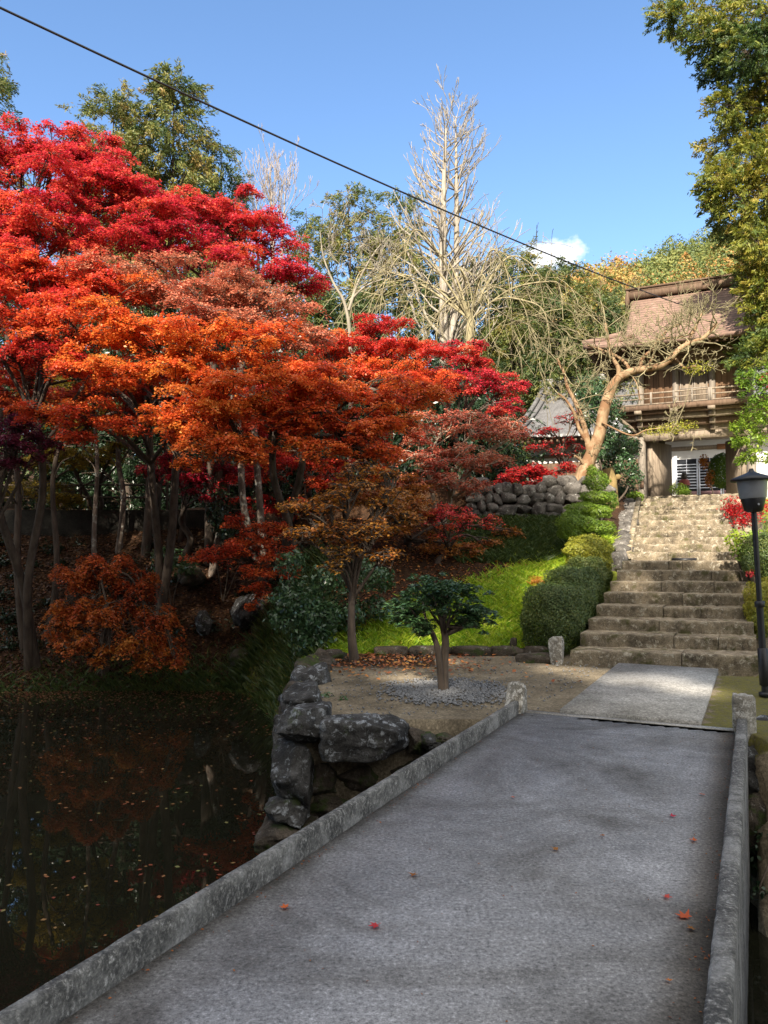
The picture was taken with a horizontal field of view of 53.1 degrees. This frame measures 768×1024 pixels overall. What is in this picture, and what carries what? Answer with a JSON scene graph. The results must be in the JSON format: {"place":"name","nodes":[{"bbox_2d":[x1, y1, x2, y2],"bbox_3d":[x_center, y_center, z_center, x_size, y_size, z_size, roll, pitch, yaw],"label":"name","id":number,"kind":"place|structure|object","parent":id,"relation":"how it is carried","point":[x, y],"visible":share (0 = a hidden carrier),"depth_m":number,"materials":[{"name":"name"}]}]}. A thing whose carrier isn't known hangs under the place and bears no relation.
{"place":"outdoors","nodes":[
{"label":"outdoors","id":0,"kind":"place"},
{"bbox_2d":[0,690,767,1023],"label":"pond water","id":1,"kind":"structure","parent":0,"point":[110,844],"depth_m":8.57,"materials":[{"name":"black liquid"}]},
{"bbox_2d":[0,691,268,935],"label":"floating leaves","id":2,"kind":"object","parent":1,"relation":"on","point":[73,877],"visible":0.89,"depth_m":13.39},
{"bbox_2d":[0,272,767,936],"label":"ground","id":3,"kind":"structure","parent":0,"point":[452,720],"depth_m":11.34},
{"bbox_2d":[0,51,46,429],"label":"conifer","id":4,"kind":"object","parent":3,"relation":"on","point":[7,88],"visible":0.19,"depth_m":33.87,"materials":[{"name":"green plant"}]},
{"bbox_2d":[3,409,51,653],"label":"slender tree","id":5,"kind":"object","parent":3,"relation":"on","point":[19,495],"visible":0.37,"depth_m":17.59,"materials":[{"name":"brown plant"}]},
{"bbox_2d":[0,411,65,519],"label":"maple tree","id":6,"kind":"object","parent":3,"relation":"on","point":[7,442],"visible":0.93,"depth_m":14.99,"materials":[{"name":"red plant"}]},
{"bbox_2d":[0,254,116,509],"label":"evergreen tree","id":7,"kind":"object","parent":3,"relation":"on","point":[12,479],"visible":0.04,"depth_m":26.85,"materials":[{"name":"green plant"}]},
{"bbox_2d":[46,426,79,641],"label":"slender tree","id":8,"kind":"object","parent":3,"relation":"on","point":[56,549],"visible":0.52,"depth_m":17.88,"materials":[{"name":"brown plant"}]},
{"bbox_2d":[2,370,140,509],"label":"maple tree","id":9,"kind":"object","parent":3,"relation":"on","point":[74,463],"visible":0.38,"depth_m":20.59,"materials":[{"name":"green plant"}]},
{"bbox_2d":[2,272,141,509],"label":"evergreen tree","id":10,"kind":"object","parent":3,"relation":"on","point":[108,503],"visible":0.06,"depth_m":28.16,"materials":[{"name":"green plant"}]},
{"bbox_2d":[0,241,166,671],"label":"maple tree","id":11,"kind":"object","parent":3,"relation":"on","point":[55,293],"visible":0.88,"depth_m":15.08,"materials":[{"name":"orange plant"}]},
{"bbox_2d":[66,392,100,601],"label":"slender tree","id":12,"kind":"object","parent":3,"relation":"on","point":[94,518],"visible":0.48,"depth_m":18.71,"materials":[{"name":"brown wood"}]},
{"bbox_2d":[17,78,179,502],"bbox_3d":[-12.464,-9.420,33.447,9.802,18.789,8.005,0,-3,0],"label":"conifer","id":13,"kind":"object","parent":3,"relation":"on","point":[116,113],"visible":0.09,"depth_m":33.15,"materials":[{"name":"green plant"}]},
{"bbox_2d":[0,111,198,481],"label":"maple tree","id":14,"kind":"object","parent":3,"relation":"on","point":[44,159],"visible":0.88,"depth_m":16.62,"materials":[{"name":"red plant"}]},
{"bbox_2d":[33,266,191,509],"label":"evergreen tree","id":15,"kind":"object","parent":3,"relation":"on","point":[129,479],"visible":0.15,"depth_m":26.64,"materials":[{"name":"green plant"}]},
{"bbox_2d":[99,433,125,552],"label":"slender tree","id":16,"kind":"object","parent":3,"relation":"on","point":[120,533],"visible":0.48,"depth_m":20.37,"materials":[{"name":"brown wood"}]},
{"bbox_2d":[37,552,190,676],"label":"maple tree","id":17,"kind":"object","parent":3,"relation":"on","point":[107,612],"visible":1,"depth_m":15.47,"materials":[{"name":"orange plant"}]},
{"bbox_2d":[0,510,242,536],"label":"retaining wall","id":18,"kind":"structure","parent":3,"relation":"on","point":[72,523],"depth_m":20.77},
{"bbox_2d":[3,484,254,513],"bbox_3d":[-7.800,-0.358,21.252,8.800,0.850,0.078,0,-3,0],"label":"rail fence","id":19,"kind":"object","parent":3,"relation":"on","point":[118,497],"visible":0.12,"depth_m":21.24,"materials":[{"name":"brown wood"}]},
{"bbox_2d":[110,418,158,555],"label":"slender tree","id":20,"kind":"object","parent":3,"relation":"on","point":[147,534],"visible":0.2,"depth_m":20.19,"materials":[{"name":"brown plant"}]},
{"bbox_2d":[8,56,291,504],"bbox_3d":[-9.584,-9.953,34.628,13.646,20.222,14.016,0,-3,0],"label":"conifer","id":21,"kind":"object","parent":3,"relation":"on","point":[152,126],"visible":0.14,"depth_m":33.71,"materials":[{"name":"green plant"}]},
{"bbox_2d":[0,533,309,656],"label":"undergrowth","id":22,"kind":"object","parent":3,"relation":"on","point":[13,614],"visible":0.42,"depth_m":18.34,"materials":[{"name":"green plant"}]},
{"bbox_2d":[0,491,322,689],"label":"old leaf litter","id":23,"kind":"object","parent":3,"relation":"on","point":[98,633],"visible":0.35,"depth_m":18.35,"materials":[{"name":"brown plant"}]},
{"bbox_2d":[0,293,340,630],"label":"maple tree","id":24,"kind":"object","parent":3,"relation":"on","point":[199,393],"visible":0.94,"depth_m":13.99,"materials":[{"name":"orange plant"}]},
{"bbox_2d":[0,537,340,726],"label":"bank grass","id":25,"kind":"structure","parent":3,"relation":"on","point":[256,646],"depth_m":16.37,"materials":[{"name":"green plant"}]},
{"bbox_2d":[148,546,195,612],"bbox_3d":[-4.966,1.639,18.069,1.282,1.699,0.872,-1,-3,24],"label":"bank shrub","id":26,"kind":"object","parent":3,"relation":"on","point":[183,566],"visible":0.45,"depth_m":17.98,"materials":[{"name":"green plant"}]},
{"bbox_2d":[101,264,255,509],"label":"evergreen tree","id":27,"kind":"object","parent":3,"relation":"on","point":[155,436],"visible":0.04,"depth_m":27.40,"materials":[{"name":"green plant"}]},
{"bbox_2d":[133,451,237,554],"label":"maple tree","id":28,"kind":"object","parent":3,"relation":"on","point":[200,478],"visible":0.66,"depth_m":19.34,"materials":[{"name":"red plant"}]},
{"bbox_2d":[177,566,205,586],"bbox_3d":[-4.737,1.587,18.938,0.682,0.547,0.929,0,-3,0],"label":"boulder","id":29,"kind":"object","parent":3,"relation":"on","point":[197,577],"visible":0.83,"depth_m":18.59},
{"bbox_2d":[51,245,340,587],"bbox_3d":[-3.862,-1.825,15.731,5.366,7.239,4.283,2,-4,-31],"label":"maple tree","id":30,"kind":"object","parent":3,"relation":"on","point":[233,297],"visible":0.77,"depth_m":15.50,"materials":[{"name":"red plant"}]},
{"bbox_2d":[175,138,264,283],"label":"conifer","id":31,"kind":"object","parent":3,"relation":"on","point":[236,179],"visible":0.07,"depth_m":35.63,"materials":[{"name":"green plant"}]},
{"bbox_2d":[108,182,332,565],"bbox_3d":[-3.779,-3.355,18.193,5.076,9.314,4.119,0,-3,0],"label":"maple tree","id":32,"kind":"object","parent":3,"relation":"on","point":[213,213],"visible":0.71,"depth_m":18.06,"materials":[{"name":"red plant"}]},
{"bbox_2d":[134,310,330,509],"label":"evergreen tree","id":33,"kind":"object","parent":3,"relation":"on","point":[202,504],"visible":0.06,"depth_m":25.45,"materials":[{"name":"green plant"}]},
{"bbox_2d":[178,512,301,611],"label":"maple tree","id":34,"kind":"object","parent":3,"relation":"on","point":[226,553],"visible":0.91,"depth_m":15.31,"materials":[{"name":"red plant"}]},
{"bbox_2d":[140,259,345,509],"bbox_3d":[-4.885,-4.523,30.445,8.360,10.855,8.121,-1,-3,22],"label":"conifer","id":35,"kind":"object","parent":3,"relation":"on","point":[315,315],"visible":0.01,"depth_m":30.36,"materials":[{"name":"green plant"}]},
{"bbox_2d":[206,472,288,601],"bbox_3d":[-3.351,0.605,19.058,2.148,3.350,1.153,2,-4,-36],"label":"ivy mass","id":36,"kind":"object","parent":3,"relation":"on","point":[218,519],"visible":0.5,"depth_m":18.77,"materials":[{"name":"green plant"}]},
{"bbox_2d":[230,594,264,629],"bbox_3d":[-3.090,2.262,17.507,0.782,0.811,0.626,3,-4,-44],"label":"boulder","id":37,"kind":"object","parent":3,"relation":"on","point":[244,619],"visible":0.69,"depth_m":17.26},
{"bbox_2d":[227,124,319,311],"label":"bare tree","id":38,"kind":"object","parent":3,"relation":"on","point":[272,195],"visible":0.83,"depth_m":36.69,"materials":[{"name":"grey plant"}]},
{"bbox_2d":[187,348,376,507],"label":"evergreen tree","id":39,"kind":"object","parent":3,"relation":"on","point":[314,493],"visible":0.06,"depth_m":25.01,"materials":[{"name":"green plant"}]},
{"bbox_2d":[0,484,580,689],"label":"leaf litter","id":40,"kind":"object","parent":3,"relation":"on","point":[404,658],"visible":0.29,"depth_m":14.32,"materials":[{"name":"orange plant"}]},
{"bbox_2d":[213,373,393,520],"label":"maple tree","id":41,"kind":"object","parent":3,"relation":"on","point":[285,459],"visible":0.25,"depth_m":19.28,"materials":[{"name":"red plant"}]},
{"bbox_2d":[278,648,336,713],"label":"stone wall","id":42,"kind":"structure","parent":3,"relation":"on","point":[316,669],"depth_m":9.82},
{"bbox_2d":[276,207,343,352],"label":"conifer","id":43,"kind":"object","parent":3,"relation":"on","point":[307,226],"visible":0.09,"depth_m":44.95,"materials":[{"name":"green plant"}]},
{"bbox_2d":[263,547,396,657],"bbox_3d":[-0.896,1.590,12.827,2.228,2.058,1.631,0,-3,0],"label":"glossy shrub","id":44,"kind":"object","parent":3,"relation":"on","point":[334,615],"visible":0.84,"depth_m":12.74,"materials":[{"name":"green plant"}]},
{"bbox_2d":[286,285,399,497],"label":"conifer","id":45,"kind":"object","parent":3,"relation":"on","point":[361,304],"visible":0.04,"depth_m":30.57,"materials":[{"name":"green plant"}]},
{"bbox_2d":[233,358,459,594],"bbox_3d":[-0.550,-0.418,14.805,4.011,4.796,4.016,-1,-3,9],"label":"maple tree","id":46,"kind":"object","parent":3,"relation":"on","point":[294,416],"visible":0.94,"depth_m":13.79,"materials":[{"name":"orange plant"}]},
{"bbox_2d":[275,459,426,662],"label":"maple tree","id":47,"kind":"object","parent":3,"relation":"on","point":[386,500],"visible":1,"depth_m":11.37,"materials":[{"name":"orange plant"}]},
{"bbox_2d":[253,679,452,853],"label":"stone wall","id":48,"kind":"structure","parent":3,"relation":"on","point":[299,779],"depth_m":7.17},
{"bbox_2d":[295,181,416,411],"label":"conifer","id":49,"kind":"object","parent":3,"relation":"on","point":[345,231],"visible":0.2,"depth_m":42.32,"materials":[{"name":"green plant"}]},
{"bbox_2d":[297,193,416,483],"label":"bare tree","id":50,"kind":"object","parent":3,"relation":"on","point":[355,293],"visible":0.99,"depth_m":22.33,"materials":[{"name":"grey plant"}]},
{"bbox_2d":[288,359,439,494],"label":"evergreen tree","id":51,"kind":"object","parent":3,"relation":"on","point":[322,451],"visible":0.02,"depth_m":24.14,"materials":[{"name":"green plant"}]},
{"bbox_2d":[0,681,756,1023],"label":"footbridge","id":52,"kind":"object","parent":3,"relation":"on","point":[520,925],"visible":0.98,"depth_m":3.48,"materials":[{"name":"concrete"}]},
{"bbox_2d":[301,312,466,487],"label":"maple tree","id":53,"kind":"object","parent":3,"relation":"on","point":[367,371],"visible":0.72,"depth_m":17.92,"materials":[{"name":"red plant"}]},
{"bbox_2d":[351,185,438,413],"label":"conifer","id":54,"kind":"object","parent":3,"relation":"on","point":[411,200],"visible":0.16,"depth_m":43.01,"materials":[{"name":"green plant"}]},
{"bbox_2d":[310,341,501,484],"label":"evergreen tree","id":55,"kind":"object","parent":3,"relation":"on","point":[436,361],"visible":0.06,"depth_m":24.42,"materials":[{"name":"green plant"}]},
{"bbox_2d":[331,465,525,558],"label":"maple tree","id":56,"kind":"object","parent":3,"relation":"on","point":[418,500],"visible":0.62,"depth_m":16.22,"materials":[{"name":"red plant"}]},
{"bbox_2d":[397,258,506,474],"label":"conifer","id":57,"kind":"object","parent":3,"relation":"on","point":[430,312],"visible":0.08,"depth_m":41.76,"materials":[{"name":"green plant"}]},
{"bbox_2d":[384,64,530,397],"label":"bare tree","id":58,"kind":"object","parent":3,"relation":"on","point":[457,250],"visible":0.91,"depth_m":30.55,"materials":[{"name":"beige plant"}]},
{"bbox_2d":[320,655,599,715],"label":"gravel","id":59,"kind":"structure","parent":3,"relation":"on","point":[449,695],"depth_m":8.91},
{"bbox_2d":[380,572,502,690],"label":"pruned tree","id":60,"kind":"object","parent":59,"relation":"on","point":[443,593],"visible":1,"depth_m":9.01,"materials":[{"name":"green plant"}]},
{"bbox_2d":[417,502,504,564],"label":"maple tree","id":61,"kind":"object","parent":3,"relation":"on","point":[439,511],"visible":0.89,"depth_m":15.68,"materials":[{"name":"red plant"}]},
{"bbox_2d":[374,645,548,655],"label":"stone kerb","id":62,"kind":"structure","parent":3,"relation":"on","point":[474,650],"depth_m":12.16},
{"bbox_2d":[396,408,533,526],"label":"maple tree","id":63,"kind":"object","parent":3,"relation":"on","point":[498,427],"visible":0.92,"depth_m":17.20,"materials":[{"name":"red plant"}]},
{"bbox_2d":[305,152,627,436],"bbox_3d":[2.635,-5.877,27.210,11.932,11.334,7.626,0,-3,0],"label":"bare tree","id":64,"kind":"object","parent":3,"relation":"on","point":[461,308],"visible":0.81,"depth_m":27.16,"materials":[{"name":"plant"}]},
{"bbox_2d":[315,530,619,653],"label":"grass","id":65,"kind":"structure","parent":3,"relation":"on","point":[508,585],"depth_m":13.18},
{"bbox_2d":[418,338,532,482],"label":"maple tree","id":66,"kind":"object","parent":3,"relation":"on","point":[494,383],"visible":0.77,"depth_m":19.58,"materials":[{"name":"red plant"}]},
{"bbox_2d":[384,367,580,485],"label":"maple tree","id":67,"kind":"object","parent":3,"relation":"on","point":[482,401],"visible":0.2,"depth_m":24.14,"materials":[{"name":"red plant"}]},
{"bbox_2d":[456,254,529,446],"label":"conifer","id":68,"kind":"object","parent":3,"relation":"on","point":[505,362],"visible":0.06,"depth_m":46.76,"materials":[{"name":"green plant"}]},
{"bbox_2d":[443,513,587,563],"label":"ground cover plants","id":69,"kind":"object","parent":3,"relation":"on","point":[540,532],"visible":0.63,"depth_m":17.00,"materials":[{"name":"green plant"}]},
{"bbox_2d":[474,236,568,482],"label":"conifer","id":70,"kind":"object","parent":3,"relation":"on","point":[523,272],"visible":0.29,"depth_m":45.73,"materials":[{"name":"green plant"}]},
{"bbox_2d":[515,652,550,663],"bbox_3d":[2.287,2.200,11.504,0.648,0.182,0.331,0,-3,0],"label":"edging stone","id":71,"kind":"object","parent":3,"relation":"on","point":[540,657],"visible":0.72,"depth_m":11.40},
{"bbox_2d":[494,461,578,485],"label":"maple tree","id":72,"kind":"object","parent":3,"relation":"on","point":[538,470],"visible":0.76,"depth_m":20.02,"materials":[{"name":"red plant"}]},
{"bbox_2d":[465,475,616,519],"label":"terrace wall","id":73,"kind":"structure","parent":3,"relation":"on","point":[549,494],"depth_m":18.95,"materials":[{"name":"stone"}]},
{"bbox_2d":[507,254,601,480],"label":"conifer","id":74,"kind":"object","parent":3,"relation":"on","point":[566,269],"visible":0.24,"depth_m":43.92,"materials":[{"name":"green plant"}]},
{"bbox_2d":[523,411,585,474],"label":"maple tree","id":75,"kind":"object","parent":3,"relation":"on","point":[542,432],"visible":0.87,"depth_m":22.54,"materials":[{"name":"red plant"}]},
{"bbox_2d":[548,636,563,664],"bbox_3d":[2.567,2.072,11.454,0.218,0.450,0.196,-2,-4,27],"label":"stone post","id":76,"kind":"object","parent":3,"relation":"on","point":[556,647],"visible":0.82,"depth_m":11.37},
{"bbox_2d":[519,555,613,655],"bbox_3d":[3.371,1.655,13.816,1.128,1.787,3.806,-2,-4,27],"label":"clipped hedge","id":77,"kind":"object","parent":3,"relation":"on","point":[579,589],"visible":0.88,"depth_m":12.50,"materials":[{"name":"green plant"}]},
{"bbox_2d":[528,272,637,465],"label":"conifer","id":78,"kind":"object","parent":3,"relation":"on","point":[607,299],"visible":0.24,"depth_m":42.04,"materials":[{"name":"green plant"}]},
{"bbox_2d":[554,464,618,549],"bbox_3d":[4.411,-0.044,16.646,1.278,2.079,2.017,-1,-3,19],"label":"cloud pruned shrub","id":79,"kind":"object","parent":3,"relation":"on","point":[591,509],"visible":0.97,"depth_m":16.25,"materials":[{"name":"green plant"}]},
{"bbox_2d":[561,533,614,572],"bbox_3d":[4.020,0.896,15.173,1.032,0.988,0.955,-1,-3,15],"label":"clipped bush","id":80,"kind":"object","parent":3,"relation":"on","point":[601,548],"visible":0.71,"depth_m":14.89,"materials":[{"name":"green plant"}]},
{"bbox_2d":[572,374,644,500],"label":"camellia tree","id":81,"kind":"object","parent":3,"relation":"on","point":[618,458],"visible":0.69,"depth_m":22.41,"materials":[{"name":"green plant"}]},
{"bbox_2d":[459,216,767,481],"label":"hillside wood","id":82,"kind":"object","parent":3,"relation":"on","point":[672,264],"visible":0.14,"depth_m":80.71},
{"bbox_2d":[611,495,640,571],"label":"side wall","id":83,"kind":"structure","parent":3,"relation":"on","point":[628,525],"depth_m":18.45,"materials":[{"name":"stone"}]},
{"bbox_2d":[526,710,733,730],"bbox_3d":[2.328,2.059,7.413,1.950,0.103,0.113,-2,-3,26],"label":"path apron","id":84,"kind":"object","parent":3,"relation":"on","point":[633,720],"visible":0.21,"depth_m":7.39,"materials":[{"name":"concrete"}]},
{"bbox_2d":[529,265,742,503],"bbox_3d":[6.373,-3.175,19.999,5.272,6.476,3.468,0,-3,0],"label":"bare tree","id":85,"kind":"object","parent":3,"relation":"on","point":[593,445],"visible":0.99,"depth_m":20.03,"materials":[{"name":"beige plant"}]},
{"bbox_2d":[641,359,714,435],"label":"hanging twigs","id":86,"kind":"object","parent":85,"relation":"attached to","point":[680,426],"visible":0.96,"depth_m":19.37,"materials":[{"name":"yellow plant"}]},
{"bbox_2d":[517,366,767,498],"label":"temple hall","id":87,"kind":"structure","parent":3,"relation":"on","point":[685,459],"depth_m":37.28,"materials":[{"name":"white paint"}]},
{"bbox_2d":[675,459,697,494],"bbox_3d":[14.076,-1.476,35.686,0.960,1.964,0.084,-2,-3,26],"label":"lattice door","id":88,"kind":"structure","parent":87,"relation":"in","point":[688,466],"depth_m":35.64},
{"bbox_2d":[570,560,758,676],"bbox_3d":[5.332,1.697,13.834,2.495,1.630,6.702,-2,-3,26],"label":"stone stairway","id":89,"kind":"object","parent":3,"relation":"on","point":[684,613],"visible":0.94,"depth_m":12.31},
{"bbox_2d":[631,496,737,560],"bbox_3d":[7.911,0.330,20.442,2.505,1.962,9.267,-1,-3,23],"label":"stone stairway","id":90,"kind":"object","parent":3,"relation":"on","point":[698,528],"visible":0.96,"depth_m":18.80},
{"bbox_2d":[641,0,767,380],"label":"cypress tree","id":91,"kind":"object","parent":3,"relation":"on","point":[725,54],"visible":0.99,"depth_m":22.08,"materials":[{"name":"green plant"}]},
{"bbox_2d":[708,452,725,488],"bbox_3d":[11.582,-1.137,26.307,0.951,1.822,0.943,0,-3,0],"label":"round bush","id":92,"kind":"object","parent":3,"relation":"on","point":[719,464],"visible":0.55,"depth_m":26.09,"materials":[{"name":"green plant"}]},
{"bbox_2d":[716,495,767,543],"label":"nandina bush","id":93,"kind":"object","parent":3,"relation":"on","point":[738,509],"visible":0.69,"depth_m":14.52,"materials":[{"name":"red plant"}]},
{"bbox_2d":[723,528,766,581],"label":"leafy plant","id":94,"kind":"object","parent":3,"relation":"on","point":[734,540],"visible":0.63,"depth_m":13.86,"materials":[{"name":"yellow plant"}]},
{"bbox_2d":[728,361,767,469],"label":"leafy tree","id":95,"kind":"object","parent":3,"relation":"on","point":[761,417],"visible":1,"depth_m":17.06,"materials":[{"name":"green plant"}]},
{"bbox_2d":[729,468,767,696],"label":"lamp post","id":96,"kind":"object","parent":3,"relation":"on","point":[752,484],"visible":1,"depth_m":8.68,"materials":[{"name":"black metal"}]},
{"bbox_2d":[737,532,767,579],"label":"clipped hedge","id":97,"kind":"object","parent":3,"relation":"on","point":[747,561],"visible":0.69,"depth_m":13.27,"materials":[{"name":"green plant"}]},
{"bbox_2d":[748,744,758,793],"bbox_3d":[3.305,2.358,6.769,0.891,0.612,0.534,3,-4,-42],"label":"boulder","id":98,"kind":"object","parent":3,"relation":"on","point":[753,784],"visible":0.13,"depth_m":6.49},
{"bbox_2d":[742,576,767,638],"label":"clipped hedge","id":99,"kind":"object","parent":3,"relation":"on","point":[749,602],"visible":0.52,"depth_m":12.16,"materials":[{"name":"green plant"}]},
{"bbox_2d":[748,792,766,877],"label":"boulder","id":100,"kind":"object","parent":3,"relation":"on","point":[757,813],"visible":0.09,"depth_m":6.27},
{"bbox_2d":[0,0,767,377],"label":"sky","id":101,"kind":"structure","parent":0,"point":[595,118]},
{"bbox_2d":[560,663,717,724],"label":"path","id":102,"kind":"structure","parent":0,"point":[669,694],"depth_m":8.58,"materials":[{"name":"concrete"}]},
{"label":"courtyard","id":103,"kind":"structure","parent":0,"visible":0},
{"bbox_2d":[582,272,767,498],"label":"temple gate","id":104,"kind":"structure","parent":103,"relation":"on","point":[713,403],"depth_m":24.65,"materials":[{"name":"wood"}]},
{"bbox_2d":[0,6,687,306],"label":"power cable","id":105,"kind":"object","parent":104,"relation":"attached to","point":[132,69],"visible":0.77,"depth_m":13.27,"materials":[{"name":"rubber"}]},
{"bbox_2d":[652,442,671,496],"bbox_3d":[9.287,-1.363,25.691,1.250,1.877,0.070,3,-4,-41],"label":"door leaf","id":106,"kind":"structure","parent":104,"relation":"in","point":[662,453],"depth_m":25.64,"materials":[{"name":"brown wood"}]},
{"bbox_2d":[679,367,707,400],"bbox_3d":[9.899,-3.993,24.547,0.840,1.230,0.075,-2,-3,26],"label":"upper door","id":107,"kind":"structure","parent":104,"relation":"in","point":[700,381],"depth_m":24.53,"materials":[{"name":"paper"}]},
{"bbox_2d":[725,437,741,493],"bbox_3d":[11.287,-1.416,24.726,0.070,1.877,1.250,0,-3,3],"label":"door leaf","id":108,"kind":"structure","parent":104,"relation":"in","point":[732,471],"depth_m":24.89,"materials":[{"name":"brown wood"}]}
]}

